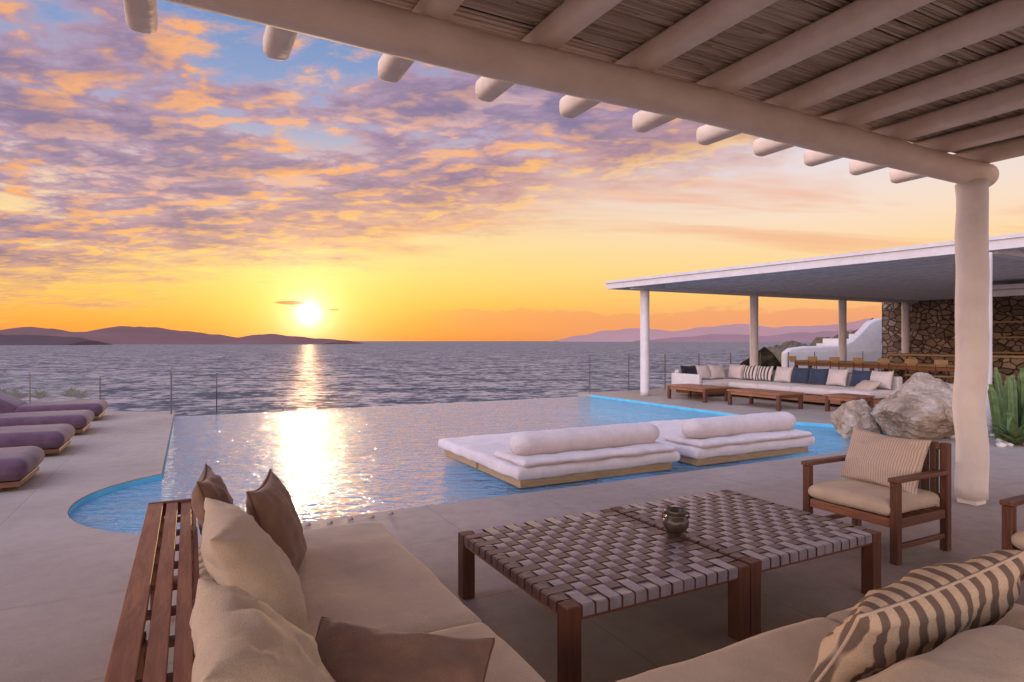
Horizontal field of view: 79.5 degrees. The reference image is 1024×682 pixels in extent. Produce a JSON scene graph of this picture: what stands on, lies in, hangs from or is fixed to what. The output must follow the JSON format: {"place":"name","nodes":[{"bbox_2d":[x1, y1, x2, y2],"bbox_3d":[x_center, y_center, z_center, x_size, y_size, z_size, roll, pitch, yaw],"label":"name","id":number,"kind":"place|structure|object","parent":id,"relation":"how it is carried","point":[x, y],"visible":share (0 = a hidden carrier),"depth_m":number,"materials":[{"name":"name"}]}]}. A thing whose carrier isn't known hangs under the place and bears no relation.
{"place":"outdoors","nodes":[
{"label":"outdoors","id":0,"kind":"place"},
{"bbox_2d":[0,335,112,344],"bbox_3d":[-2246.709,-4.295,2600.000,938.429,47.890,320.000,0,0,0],"label":"island headland","id":1,"kind":"structure","parent":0,"point":[28,340],"depth_m":2529.44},
{"bbox_2d":[0,326,364,343],"bbox_3d":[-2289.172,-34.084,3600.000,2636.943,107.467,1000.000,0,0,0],"label":"island hills","id":2,"kind":"structure","parent":0,"point":[131,335],"depth_m":3359.86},
{"bbox_2d":[0,341,811,416],"bbox_3d":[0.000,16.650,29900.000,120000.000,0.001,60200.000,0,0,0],"label":"sea","id":3,"kind":"structure","parent":0,"point":[256,378],"depth_m":335.83,"materials":[{"name":"liquid"}]},
{"bbox_2d":[0,389,1023,681],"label":"terrace pavement","id":4,"kind":"structure","parent":0,"point":[64,579],"depth_m":4.73,"materials":[{"name":"grey concrete"}]},
{"bbox_2d":[8,388,27,398],"bbox_3d":[-13.847,1.474,17.189,0.665,0.316,0.594,0,0,0],"label":"edge shrub","id":5,"kind":"object","parent":4,"relation":"on","point":[15,393],"visible":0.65,"depth_m":17.12,"materials":[{"name":"plant"}]},
{"bbox_2d":[0,446,44,491],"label":"sun lounger","id":6,"kind":"object","parent":4,"relation":"on","point":[19,466],"visible":1,"depth_m":6.80,"materials":[{"name":"purple fabric"}]},
{"bbox_2d":[0,424,74,455],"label":"sun lounger","id":7,"kind":"object","parent":4,"relation":"on","point":[50,438],"visible":0.94,"depth_m":8.72,"materials":[{"name":"purple fabric"}]},
{"bbox_2d":[23,388,51,398],"bbox_3d":[-13.304,1.465,17.329,0.680,0.334,0.668,0,0,0],"label":"edge shrub","id":8,"kind":"object","parent":4,"relation":"on","point":[39,394],"visible":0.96,"depth_m":17.26,"materials":[{"name":"plant"}]},
{"bbox_2d":[0,410,94,432],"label":"sun lounger","id":9,"kind":"object","parent":4,"relation":"on","point":[79,421],"visible":0.75,"depth_m":10.61,"materials":[{"name":"purple fabric"}]},
{"bbox_2d":[0,391,107,418],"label":"sun lounger","id":10,"kind":"object","parent":4,"relation":"on","point":[13,404],"visible":0.72,"depth_m":12.44,"materials":[{"name":"purple fabric"}]},
{"bbox_2d":[29,373,100,402],"bbox_3d":[-12.413,1.240,15.846,6.168,0.820,0.036,0,0,27],"label":"glass balustrade","id":11,"kind":"object","parent":4,"relation":"on","point":[30,387],"visible":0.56,"depth_m":15.83,"materials":[{"name":"grey metal"}]},
{"bbox_2d":[62,387,75,396],"bbox_3d":[-12.748,1.462,17.817,0.611,0.340,0.608,0,0,-35],"label":"edge shrub","id":12,"kind":"object","parent":4,"relation":"on","point":[69,391],"visible":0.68,"depth_m":17.70,"materials":[{"name":"plant"}]},
{"bbox_2d":[69,389,91,398],"bbox_3d":[-12.176,1.464,17.364,0.596,0.336,0.584,0,0,-20],"label":"edge shrub","id":13,"kind":"object","parent":4,"relation":"on","point":[79,394],"visible":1,"depth_m":17.30,"materials":[{"name":"plant"}]},
{"bbox_2d":[170,370,171,413],"bbox_3d":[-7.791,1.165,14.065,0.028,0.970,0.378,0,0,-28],"label":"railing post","id":14,"kind":"object","parent":4,"relation":"on","point":[171,392],"visible":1,"depth_m":13.90,"materials":[{"name":"grey metal"}]},
{"bbox_2d":[69,395,886,533],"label":"swimming pool","id":15,"kind":"structure","parent":4,"relation":"in","point":[329,463],"depth_m":13.16,"materials":[{"name":"liquid"}]},
{"bbox_2d":[438,422,679,494],"bbox_3d":[0.561,2.021,8.723,2.476,1.859,2.591,0,0,-28],"label":"pool daybed","id":16,"kind":"object","parent":15,"relation":"on","point":[527,460],"visible":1,"depth_m":7.70,"materials":[{"name":"fabric"}]},
{"bbox_2d":[591,411,814,475],"bbox_3d":[2.993,2.021,10.003,2.473,1.857,2.591,0,0,-28],"label":"pool daybed","id":17,"kind":"object","parent":15,"relation":"on","point":[710,441],"visible":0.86,"depth_m":8.91,"materials":[{"name":"fabric"}]},
{"bbox_2d":[104,498,1023,681],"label":"corner sofa","id":18,"kind":"object","parent":4,"relation":"on","point":[374,574],"visible":0.56,"depth_m":2.52,"materials":[{"name":"beige fabric"}]},
{"bbox_2d":[191,464,232,535],"bbox_3d":[-1.652,0.970,3.447,0.197,0.509,0.508,-19,7,-21],"label":"sofa pillow","id":19,"kind":"object","parent":18,"relation":"on","point":[210,483],"visible":0.38,"depth_m":3.27,"materials":[{"name":"beige fabric"}]},
{"bbox_2d":[200,497,307,632],"bbox_3d":[-1.168,1.003,2.753,0.270,0.600,0.720,-40,17,-22],"label":"sofa pillow","id":20,"kind":"object","parent":18,"relation":"on","point":[242,549],"visible":0.84,"depth_m":2.52,"materials":[{"name":"fabric"}]},
{"bbox_2d":[189,578,335,681],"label":"sofa pillow","id":21,"kind":"object","parent":18,"relation":"on","point":[238,634],"visible":0.98,"depth_m":1.73,"materials":[{"name":"fabric"}]},
{"bbox_2d":[246,469,306,571],"bbox_3d":[-1.256,0.995,3.294,0.207,0.549,0.548,-20,3,-10],"label":"sofa pillow","id":22,"kind":"object","parent":18,"relation":"on","point":[270,508],"visible":0.69,"depth_m":3.15,"materials":[{"name":"beige fabric"}]},
{"bbox_2d":[315,616,494,681],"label":"sofa pillow","id":23,"kind":"object","parent":18,"relation":"on","point":[349,652],"visible":0.91,"depth_m":2.01,"materials":[{"name":"beige fabric"}]},
{"bbox_2d":[808,549,1023,681],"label":"striped pillow","id":24,"kind":"object","parent":18,"relation":"on","point":[923,610],"visible":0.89,"depth_m":2.13,"materials":[{"name":"fabric"}]},
{"bbox_2d":[123,0,1023,505],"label":"pergola","id":25,"kind":"object","parent":4,"relation":"on","point":[907,90],"visible":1,"depth_m":4.21,"materials":[{"name":"wood"}]},
{"bbox_2d":[458,509,749,681],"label":"woven coffee table","id":26,"kind":"object","parent":4,"relation":"on","point":[605,566],"visible":1,"depth_m":3.41,"materials":[{"name":"leather"}]},
{"bbox_2d":[666,384,728,402],"bbox_3d":[5.183,1.450,17.234,0.892,0.400,1.500,0,0,-28],"label":"wood table","id":27,"kind":"object","parent":4,"relation":"on","point":[690,388],"visible":0.99,"depth_m":16.90,"materials":[{"name":"brown wood"}]},
{"bbox_2d":[589,351,862,392],"bbox_3d":[10.753,1.040,23.942,18.728,1.220,0.028,0,0,-28],"label":"glass balustrade","id":28,"kind":"object","parent":4,"relation":"on","point":[665,368],"visible":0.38,"depth_m":21.04,"materials":[{"name":"grey metal"}]},
{"bbox_2d":[610,490,880,635],"bbox_3d":[1.563,1.443,4.288,1.205,0.414,1.300,0,0,-28],"label":"woven coffee table","id":29,"kind":"object","parent":4,"relation":"on","point":[733,510],"visible":0.95,"depth_m":3.99,"materials":[{"name":"leather"}]},
{"bbox_2d":[662,507,689,533],"bbox_3d":[1.060,1.161,3.980,0.167,0.143,0.167,0,0,28],"label":"clay candle pot","id":30,"kind":"object","parent":29,"relation":"on","point":[675,520],"visible":1,"depth_m":3.92,"materials":[{"name":"brown ceramic"}]},
{"bbox_2d":[727,388,803,410],"bbox_3d":[6.315,1.450,15.400,0.892,0.400,1.600,0,0,-28],"label":"wood table","id":31,"kind":"object","parent":4,"relation":"on","point":[777,395],"visible":1,"depth_m":14.94,"materials":[{"name":"brown wood"}]},
{"bbox_2d":[671,368,901,406],"bbox_3d":[7.225,1.220,16.916,2.480,0.700,5.483,0,0,-28],"label":"pavilion sofa","id":32,"kind":"object","parent":4,"relation":"on","point":[814,392],"visible":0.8,"depth_m":16.64,"materials":[{"name":"white fabric"}]},
{"bbox_2d":[680,365,696,373],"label":"pavilion pillow","id":33,"kind":"object","parent":32,"relation":"on","point":[689,369],"visible":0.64,"depth_m":18.55,"materials":[{"name":"black fabric"}]},
{"bbox_2d":[695,365,710,378],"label":"pavilion pillow","id":34,"kind":"object","parent":32,"relation":"on","point":[704,371],"visible":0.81,"depth_m":18.80,"materials":[{"name":"white fabric"}]},
{"bbox_2d":[708,364,724,378],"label":"pavilion pillow","id":35,"kind":"object","parent":32,"relation":"on","point":[716,371],"visible":1,"depth_m":19.05,"materials":[{"name":"white fabric"}]},
{"bbox_2d":[727,364,743,378],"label":"pavilion pillow","id":36,"kind":"object","parent":32,"relation":"on","point":[734,371],"visible":1,"depth_m":19.10,"materials":[{"name":"white fabric"}]},
{"bbox_2d":[741,365,758,379],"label":"pavilion pillow","id":37,"kind":"object","parent":32,"relation":"on","point":[749,372],"visible":1,"depth_m":18.61,"materials":[{"name":"fabric"}]},
{"bbox_2d":[756,366,773,380],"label":"pavilion pillow","id":38,"kind":"object","parent":32,"relation":"on","point":[764,373],"visible":1,"depth_m":18.11,"materials":[{"name":"fabric"}]},
{"bbox_2d":[774,366,792,381],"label":"pavilion pillow","id":39,"kind":"object","parent":32,"relation":"on","point":[784,374],"visible":1,"depth_m":17.54,"materials":[{"name":"white fabric"}]},
{"bbox_2d":[790,367,810,383],"bbox_3d":[8.046,0.950,17.157,0.218,0.460,0.560,20,-9,-26],"label":"pavilion pillow","id":40,"kind":"object","parent":32,"relation":"on","point":[800,375],"visible":1,"depth_m":17.06,"materials":[{"name":"blue fabric"}]},
{"bbox_2d":[808,368,828,384],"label":"pavilion pillow","id":41,"kind":"object","parent":32,"relation":"on","point":[818,376],"visible":1,"depth_m":16.58,"materials":[{"name":"blue fabric"}]},
{"bbox_2d":[826,368,848,385],"bbox_3d":[8.559,0.950,16.183,0.212,0.460,0.560,20,-9,-26],"label":"pavilion pillow","id":42,"kind":"object","parent":32,"relation":"on","point":[836,377],"visible":1,"depth_m":16.09,"materials":[{"name":"white fabric"}]},
{"bbox_2d":[849,369,873,385],"bbox_3d":[8.860,0.950,15.607,0.206,0.460,0.560,20,-9,-26],"label":"pavilion pillow","id":43,"kind":"object","parent":32,"relation":"on","point":[857,376],"visible":0.7,"depth_m":15.59,"materials":[{"name":"blue fabric"}]},
{"bbox_2d":[853,380,881,389],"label":"pavilion pillow","id":44,"kind":"object","parent":32,"relation":"on","point":[867,385],"visible":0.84,"depth_m":14.93,"materials":[{"name":"fabric"}]},
{"bbox_2d":[870,370,893,388],"bbox_3d":[9.089,0.949,15.163,0.215,0.460,0.560,20,-9,-26],"label":"pavilion pillow","id":45,"kind":"object","parent":32,"relation":"on","point":[885,378],"visible":0.82,"depth_m":15.03,"materials":[{"name":"white fabric"}]},
{"bbox_2d":[787,356,795,366],"bbox_3d":[9.653,1.080,20.959,0.380,1.140,0.380,0,0,-28],"label":"bar stool","id":46,"kind":"object","parent":4,"relation":"on","point":[791,358],"visible":0.19,"depth_m":20.87,"materials":[{"name":"brown wood"}]},
{"bbox_2d":[808,356,816,368],"bbox_3d":[10.016,1.080,20.269,0.380,1.140,0.380,0,0,-28],"label":"bar stool","id":47,"kind":"object","parent":4,"relation":"on","point":[810,358],"visible":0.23,"depth_m":20.17,"materials":[{"name":"brown wood"}]},
{"bbox_2d":[604,233,1023,434],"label":"poolside pavilion","id":48,"kind":"structure","parent":4,"relation":"on","point":[905,276],"depth_m":16.65,"materials":[{"name":"white paint"}]},
{"bbox_2d":[781,318,881,373],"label":"white parapet wall","id":49,"kind":"structure","parent":48,"relation":"attached to","point":[866,338],"depth_m":28.00,"materials":[{"name":"paint"}]},
{"bbox_2d":[829,357,839,369],"bbox_3d":[10.379,1.080,19.578,0.380,1.140,0.380,0,0,-28],"label":"bar stool","id":50,"kind":"object","parent":4,"relation":"on","point":[835,359],"visible":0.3,"depth_m":19.47,"materials":[{"name":"brown wood"}]},
{"bbox_2d":[824,393,874,411],"bbox_3d":[7.814,1.450,14.267,0.692,0.400,0.800,0,0,-28],"label":"wood table","id":51,"kind":"object","parent":4,"relation":"on","point":[843,398],"visible":0.83,"depth_m":14.11,"materials":[{"name":"brown wood"}]},
{"bbox_2d":[830,399,882,440],"bbox_3d":[6.262,1.421,11.065,0.778,0.761,0.797,0,0,-1],"label":"boulder","id":52,"kind":"object","parent":4,"relation":"on","point":[847,417],"visible":0.82,"depth_m":10.87,"materials":[{"name":"stone"}]},
{"bbox_2d":[853,358,863,370],"bbox_3d":[10.741,1.080,18.888,0.380,1.140,0.380,0,0,-28],"label":"bar stool","id":53,"kind":"object","parent":4,"relation":"on","point":[858,360],"visible":0.23,"depth_m":18.76,"materials":[{"name":"brown wood"}]},
{"bbox_2d":[790,360,954,371],"bbox_3d":[11.514,1.160,19.373,1.000,0.980,5.600,0,0,-28],"label":"dining table","id":54,"kind":"object","parent":4,"relation":"on","point":[901,366],"visible":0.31,"depth_m":19.08,"materials":[{"name":"brown wood"}]},
{"bbox_2d":[801,431,950,565],"bbox_3d":[2.952,1.228,5.023,0.744,0.845,0.806,0,0,-28],"label":"armchair","id":55,"kind":"object","parent":4,"relation":"on","point":[895,508],"visible":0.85,"depth_m":4.83,"materials":[{"name":"brown wood"}]},
{"bbox_2d":[840,426,931,494],"bbox_3d":[3.067,0.974,5.083,0.231,0.460,0.640,24,-8,-27],"label":"armchair pillow","id":56,"kind":"object","parent":55,"relation":"on","point":[876,458],"visible":0.97,"depth_m":5.00,"materials":[{"name":"beige fabric"}]},
{"bbox_2d":[878,358,896,375],"bbox_3d":[11.104,1.080,18.197,0.380,1.140,0.380,0,0,-28],"label":"bar stool","id":57,"kind":"object","parent":4,"relation":"on","point":[883,360],"visible":0.33,"depth_m":18.11,"materials":[{"name":"brown wood"}]},
{"bbox_2d":[905,359,917,381],"bbox_3d":[11.466,1.080,17.506,0.380,1.140,0.380,0,0,-28],"label":"bar stool","id":58,"kind":"object","parent":4,"relation":"on","point":[911,361],"visible":0.45,"depth_m":17.46,"materials":[{"name":"brown wood"}]},
{"bbox_2d":[871,372,954,439],"bbox_3d":[7.017,1.200,10.668,1.828,1.291,1.335,0,0,-27],"label":"boulder","id":59,"kind":"object","parent":4,"relation":"on","point":[917,405],"visible":0.65,"depth_m":10.26,"materials":[{"name":"stone"}]},
{"bbox_2d":[934,360,953,383],"bbox_3d":[11.829,1.080,16.816,0.380,1.140,0.380,0,0,-28],"label":"dining chair","id":60,"kind":"object","parent":4,"relation":"on","point":[940,362],"visible":0.6,"depth_m":16.70,"materials":[{"name":"brown wood"}]},
{"bbox_2d":[880,295,1023,371],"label":"stone wall","id":61,"kind":"structure","parent":4,"relation":"on","point":[931,326],"depth_m":24.38,"materials":[{"name":"brown stone"}]},
{"label":"shelf upright","id":62,"kind":"object","parent":61,"relation":"attached to","visible":0},
{"bbox_2d":[992,321,1023,322],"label":"shelf","id":63,"kind":"object","parent":62,"relation":"attached to","point":[1007,321],"depth_m":21.93,"materials":[{"name":"brown wood"}]},
{"bbox_2d":[992,352,1023,353],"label":"shelf","id":64,"kind":"object","parent":62,"relation":"attached to","point":[1009,352],"depth_m":21.88,"materials":[{"name":"brown wood"}]},
{"bbox_2d":[992,336,1023,337],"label":"shelf","id":65,"kind":"object","parent":62,"relation":"attached to","point":[1010,337],"depth_m":21.81,"materials":[{"name":"brown wood"}]},
{"bbox_2d":[887,353,1023,393],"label":"bar counter","id":66,"kind":"object","parent":4,"relation":"on","point":[1008,365],"visible":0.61,"depth_m":19.59,"materials":[{"name":"wood"}]},
{"bbox_2d":[950,429,1023,447],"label":"white pebbles","id":67,"kind":"object","parent":4,"relation":"on","point":[1000,443],"visible":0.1,"depth_m":9.72,"materials":[{"name":"white stone"}]},
{"bbox_2d":[986,416,1023,443],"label":"agave plant","id":68,"kind":"object","parent":4,"relation":"on","point":[1013,432],"visible":0.99,"depth_m":9.67,"materials":[{"name":"green plant"}]},
{"bbox_2d":[988,375,1023,438],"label":"columnar cactus","id":69,"kind":"object","parent":4,"relation":"on","point":[1002,410],"visible":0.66,"depth_m":10.44,"materials":[{"name":"green plant"}]},
{"bbox_2d":[992,283,1023,296],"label":"canopy","id":70,"kind":"object","parent":4,"relation":"on","point":[1008,290],"depth_m":16.27,"materials":[{"name":"white paint"}]},
{"bbox_2d":[993,367,1023,427],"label":"columnar cactus","id":71,"kind":"object","parent":4,"relation":"on","point":[999,389],"visible":0.52,"depth_m":10.67,"materials":[{"name":"green plant"}]},
{"bbox_2d":[999,494,1023,580],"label":"armchair","id":72,"kind":"object","parent":4,"relation":"on","point":[1012,538],"visible":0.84,"depth_m":3.90,"materials":[{"name":"brown wood"}]},
{"bbox_2d":[0,0,1023,340],"label":"sky","id":73,"kind":"structure","parent":0,"point":[183,175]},
{"bbox_2d":[552,318,869,341],"bbox_3d":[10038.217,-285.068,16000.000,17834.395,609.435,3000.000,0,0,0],"label":"distant mountains","id":74,"kind":"structure","parent":0,"point":[628,335],"depth_m":15360.06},
{"bbox_2d":[633,329,854,341],"bbox_3d":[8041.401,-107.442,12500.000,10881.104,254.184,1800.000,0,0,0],"label":"distant mountains","id":75,"kind":"structure","parent":0,"point":[803,336],"depth_m":12002.50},
{"bbox_2d":[740,318,872,369],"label":"rocky headland","id":76,"kind":"structure","parent":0,"point":[770,356],"depth_m":171.75,"materials":[{"name":"stone"}]},
{"bbox_2d":[816,343,837,345],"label":"walls","id":77,"kind":"structure","parent":76,"relation":"on","point":[826,344],"depth_m":136.05,"materials":[{"name":"white paint"}]},
{"bbox_2d":[823,339,837,342],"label":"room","id":78,"kind":"object","parent":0,"point":[830,340],"visible":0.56,"depth_m":136.50,"materials":[{"name":"white paint"}]}
]}

